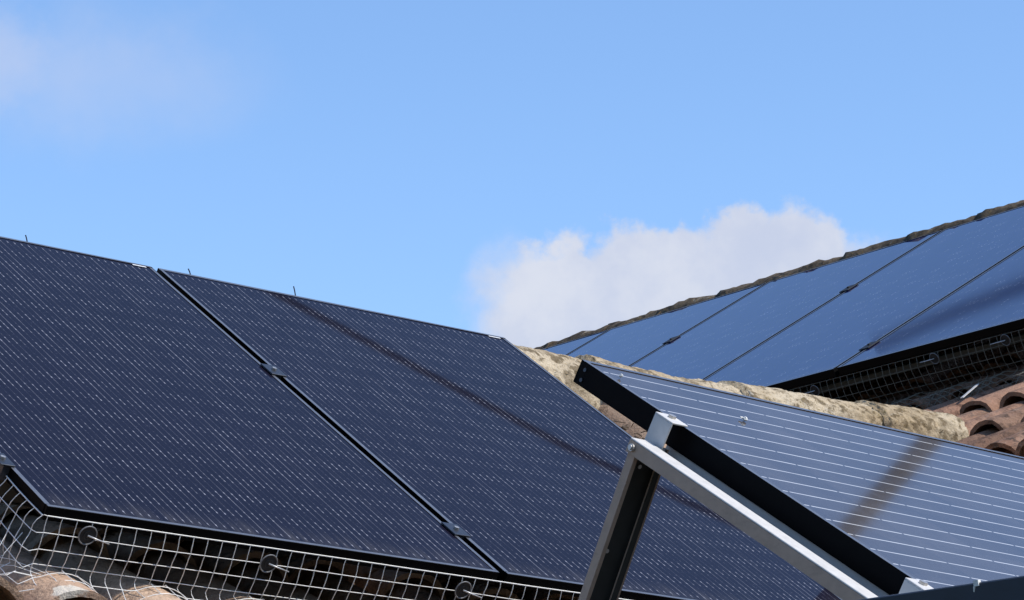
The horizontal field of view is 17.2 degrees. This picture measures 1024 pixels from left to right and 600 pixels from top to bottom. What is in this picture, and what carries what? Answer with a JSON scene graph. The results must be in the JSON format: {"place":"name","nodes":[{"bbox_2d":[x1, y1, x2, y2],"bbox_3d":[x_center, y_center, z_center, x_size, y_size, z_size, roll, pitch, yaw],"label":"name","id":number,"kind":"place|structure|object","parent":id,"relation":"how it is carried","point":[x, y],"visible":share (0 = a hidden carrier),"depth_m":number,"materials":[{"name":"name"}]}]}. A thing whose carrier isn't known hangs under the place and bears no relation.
{"place":"outdoors","nodes":[
{"label":"outdoors","id":0,"kind":"place"},
{"bbox_2d":[0,344,968,599],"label":"house","id":1,"kind":"structure","parent":0,"point":[562,368],"depth_m":7.27,"materials":[{"name":"ceramic"}]},
{"bbox_2d":[0,480,29,506],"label":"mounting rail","id":2,"kind":"object","parent":1,"relation":"attached to","point":[10,494],"depth_m":6.72,"materials":[{"name":"metal"}]},
{"bbox_2d":[0,453,15,479],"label":"panel clamp","id":3,"kind":"object","parent":2,"relation":"attached to","point":[6,464],"visible":1,"depth_m":6.68,"materials":[{"name":"metal"}]},
{"bbox_2d":[441,522,470,539],"bbox_3d":[-0.127,0.513,7.393,0.044,0.040,0.060,12,16,-37],"label":"panel clamp","id":4,"kind":"object","parent":2,"relation":"attached to","point":[458,531],"visible":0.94,"depth_m":7.38,"materials":[{"name":"metal"}]},
{"bbox_2d":[0,475,628,599],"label":"bird netting","id":5,"kind":"object","parent":1,"relation":"on","point":[180,535],"visible":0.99,"depth_m":6.76,"materials":[{"name":"grey metal"}]},
{"bbox_2d":[78,526,108,544],"bbox_3d":[-0.815,0.464,6.615,0.067,0.042,0.015,12,16,-37],"label":"net fastener","id":6,"kind":"object","parent":5,"relation":"attached to","point":[87,535],"visible":1,"depth_m":6.61,"materials":[{"name":"black plastic"}]},
{"bbox_2d":[259,554,288,572],"bbox_3d":[-0.481,0.539,6.878,0.067,0.042,0.015,12,16,-37],"label":"net fastener","id":7,"kind":"object","parent":5,"relation":"attached to","point":[268,563],"visible":1,"depth_m":6.88,"materials":[{"name":"black plastic"}]},
{"bbox_2d":[454,581,481,598],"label":"net fastener","id":8,"kind":"object","parent":5,"relation":"attached to","point":[463,589],"visible":1,"depth_m":7.18,"materials":[{"name":"black plastic"}]},
{"bbox_2d":[611,420,646,439],"bbox_3d":[0.292,0.355,9.189,0.201,0.110,0.157,12,-19,-37],"label":"plant debris","id":9,"kind":"object","parent":1,"relation":"on","point":[623,427],"visible":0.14,"depth_m":9.21,"materials":[{"name":"brown plant"}]},
{"bbox_2d":[0,0,1023,348],"label":"sky","id":10,"kind":"structure","parent":0,"point":[533,174],"materials":[{"name":"blue"}]},
{"bbox_3d":[-0.589,0.222,8.065,2.359,0.062,0.060,12,-19,-37],"label":"mounting rail","id":11,"kind":"object","parent":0,"visible":0},
{"bbox_2d":[0,236,498,584],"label":"solar panel","id":12,"kind":"object","parent":11,"relation":"on","point":[135,395],"visible":1,"depth_m":7.34,"materials":[{"name":"blue glass"}]},
{"bbox_2d":[260,363,286,379],"bbox_3d":[-0.571,0.179,8.054,0.044,0.039,0.060,12,16,-37],"label":"panel clamp","id":13,"kind":"object","parent":11,"relation":"attached to","point":[275,371],"visible":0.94,"depth_m":8.04,"materials":[{"name":"metal"}]},
{"bbox_2d":[157,268,841,599],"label":"solar panel","id":14,"kind":"object","parent":11,"relation":"on","point":[507,456],"visible":0.73,"depth_m":8.16,"materials":[{"name":"blue glass"}]},
{"bbox_3d":[1.128,0.087,13.926,0.059,0.062,5.590,12,-19,-37],"label":"mounting rail","id":15,"kind":"object","parent":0,"visible":0},
{"bbox_2d":[567,283,765,365],"bbox_3d":[0.133,0.414,14.603,1.994,0.031,1.048,-29,8,-41],"label":"solar panel","id":16,"kind":"object","parent":15,"relation":"on","point":[629,344],"visible":0.3,"depth_m":14.93,"materials":[{"name":"blue glass"}]},
{"bbox_2d":[662,335,679,343],"bbox_3d":[0.683,0.181,14.415,0.070,0.040,0.050,-30,8,-41],"label":"panel clamp","id":17,"kind":"object","parent":15,"relation":"attached to","point":[671,339],"visible":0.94,"depth_m":14.40,"materials":[{"name":"black metal"}]},
{"bbox_2d":[630,230,941,379],"bbox_3d":[0.801,0.201,13.802,1.994,0.031,1.048,-29,8,-41],"label":"solar panel","id":18,"kind":"object","parent":15,"relation":"on","point":[708,347],"visible":0.38,"depth_m":13.98,"materials":[{"name":"blue glass"}]},
{"bbox_2d":[839,283,857,292],"bbox_3d":[1.358,-0.036,13.620,0.070,0.040,0.050,-30,8,-41],"label":"panel clamp","id":19,"kind":"object","parent":15,"relation":"attached to","point":[847,288],"visible":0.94,"depth_m":13.61,"materials":[{"name":"black metal"}]},
{"bbox_2d":[704,206,1023,389],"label":"solar panel","id":20,"kind":"object","parent":15,"relation":"on","point":[824,341],"visible":0.67,"depth_m":12.91,"materials":[{"name":"blue glass"}]},
{"bbox_3d":[1.275,1.823,4.100,3.750,2.000,4.700,12,-19,-37],"label":"outbuilding","id":21,"kind":"object","parent":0,"visible":0},
{"bbox_2d":[578,437,888,599],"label":"panel stand","id":22,"kind":"object","parent":21,"relation":"on","point":[647,464],"visible":1,"depth_m":5.25,"materials":[{"name":"metal"}]},
{"bbox_2d":[644,412,687,449],"bbox_3d":[0.242,0.212,5.340,0.035,0.064,0.045,13,13,-40],"label":"end clamp","id":23,"kind":"object","parent":22,"relation":"attached to","point":[660,427],"visible":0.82,"depth_m":5.33,"materials":[{"name":"metal"}]},
{"bbox_2d":[573,359,1023,594],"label":"solar panel","id":24,"kind":"object","parent":22,"relation":"on","point":[888,510],"visible":1,"depth_m":5.44,"materials":[{"name":"glass"}]},
{"bbox_2d":[899,577,933,593],"bbox_3d":[0.583,0.436,4.885,0.034,0.064,0.045,13,13,-40],"label":"end clamp","id":25,"kind":"object","parent":22,"relation":"attached to","point":[910,585],"visible":0.65,"depth_m":4.88,"materials":[{"name":"metal"}]},
{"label":"support frame","id":26,"kind":"object","parent":21,"relation":"on","visible":0},
{"bbox_2d":[860,575,1023,599],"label":"solar panel","id":27,"kind":"object","parent":26,"relation":"on","point":[1011,588],"depth_m":2.90,"materials":[{"name":"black glass"}]},
{"bbox_2d":[973,580,980,591],"bbox_3d":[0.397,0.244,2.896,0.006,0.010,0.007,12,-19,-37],"label":"clamp","id":28,"kind":"object","parent":27,"relation":"attached to","point":[975,582],"visible":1,"depth_m":2.90,"materials":[{"name":"silver metal"}]},
{"bbox_3d":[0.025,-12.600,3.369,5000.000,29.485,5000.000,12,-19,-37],"label":"ground","id":29,"kind":"structure","parent":0,"visible":0},
{"bbox_2d":[534,200,1023,456],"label":"house","id":30,"kind":"structure","parent":29,"relation":"on","point":[991,418],"depth_m":12.16,"materials":[{"name":"ceramic"}]},
{"bbox_2d":[542,330,607,354],"bbox_3d":[-0.535,0.627,15.404,1.994,0.031,1.048,-29,8,-41],"label":"solar panel","id":31,"kind":"object","parent":30,"relation":"attached to","point":[566,348],"visible":0.09,"depth_m":15.69,"materials":[{"name":"blue glass"}]},
{"bbox_2d":[787,329,1023,407],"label":"bird netting","id":32,"kind":"object","parent":30,"relation":"on","point":[959,384],"visible":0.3,"depth_m":11.54,"materials":[{"name":"black metal"}]},
{"bbox_2d":[805,385,819,395],"bbox_3d":[1.060,0.328,12.040,0.022,0.042,0.073,-29,8,-41],"label":"net fastener","id":33,"kind":"object","parent":32,"relation":"attached to","point":[814,389],"visible":0.91,"depth_m":12.03,"materials":[{"name":"black plastic"}]},
{"bbox_2d":[920,353,938,363],"bbox_3d":[1.428,0.207,11.595,0.022,0.042,0.073,-29,8,-41],"label":"net fastener","id":34,"kind":"object","parent":32,"relation":"attached to","point":[934,358],"visible":1,"depth_m":11.59,"materials":[{"name":"black plastic"}]},
{"bbox_2d":[990,334,1010,345],"bbox_3d":[1.635,0.141,11.347,0.022,0.042,0.073,-29,8,-41],"label":"net fastener","id":35,"kind":"object","parent":32,"relation":"attached to","point":[1005,340],"visible":1,"depth_m":11.34,"materials":[{"name":"black plastic"}]},
{"bbox_2d":[796,332,1023,394],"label":"mounting rail","id":36,"kind":"object","parent":30,"relation":"attached to","point":[913,364],"depth_m":11.75,"materials":[{"name":"metal"}]},
{"bbox_2d":[837,247,1023,374],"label":"solar panel","id":37,"kind":"object","parent":30,"relation":"attached to","point":[989,302],"visible":1,"depth_m":11.88,"materials":[{"name":"blue glass"}]},
{"bbox_2d":[859,340,879,350],"bbox_3d":[1.279,0.173,12.083,0.070,0.040,0.050,-29,8,-41],"label":"panel clamp","id":38,"kind":"object","parent":37,"relation":"attached to","point":[869,345],"visible":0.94,"depth_m":12.07,"materials":[{"name":"black metal"}]},
{"bbox_2d":[960,384,978,398],"bbox_3d":[1.514,0.301,11.211,0.012,0.071,0.113,-11,-18,35],"label":"roof hook","id":39,"kind":"object","parent":30,"relation":"on","point":[969,391],"visible":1,"depth_m":11.20,"materials":[{"name":"metal"}]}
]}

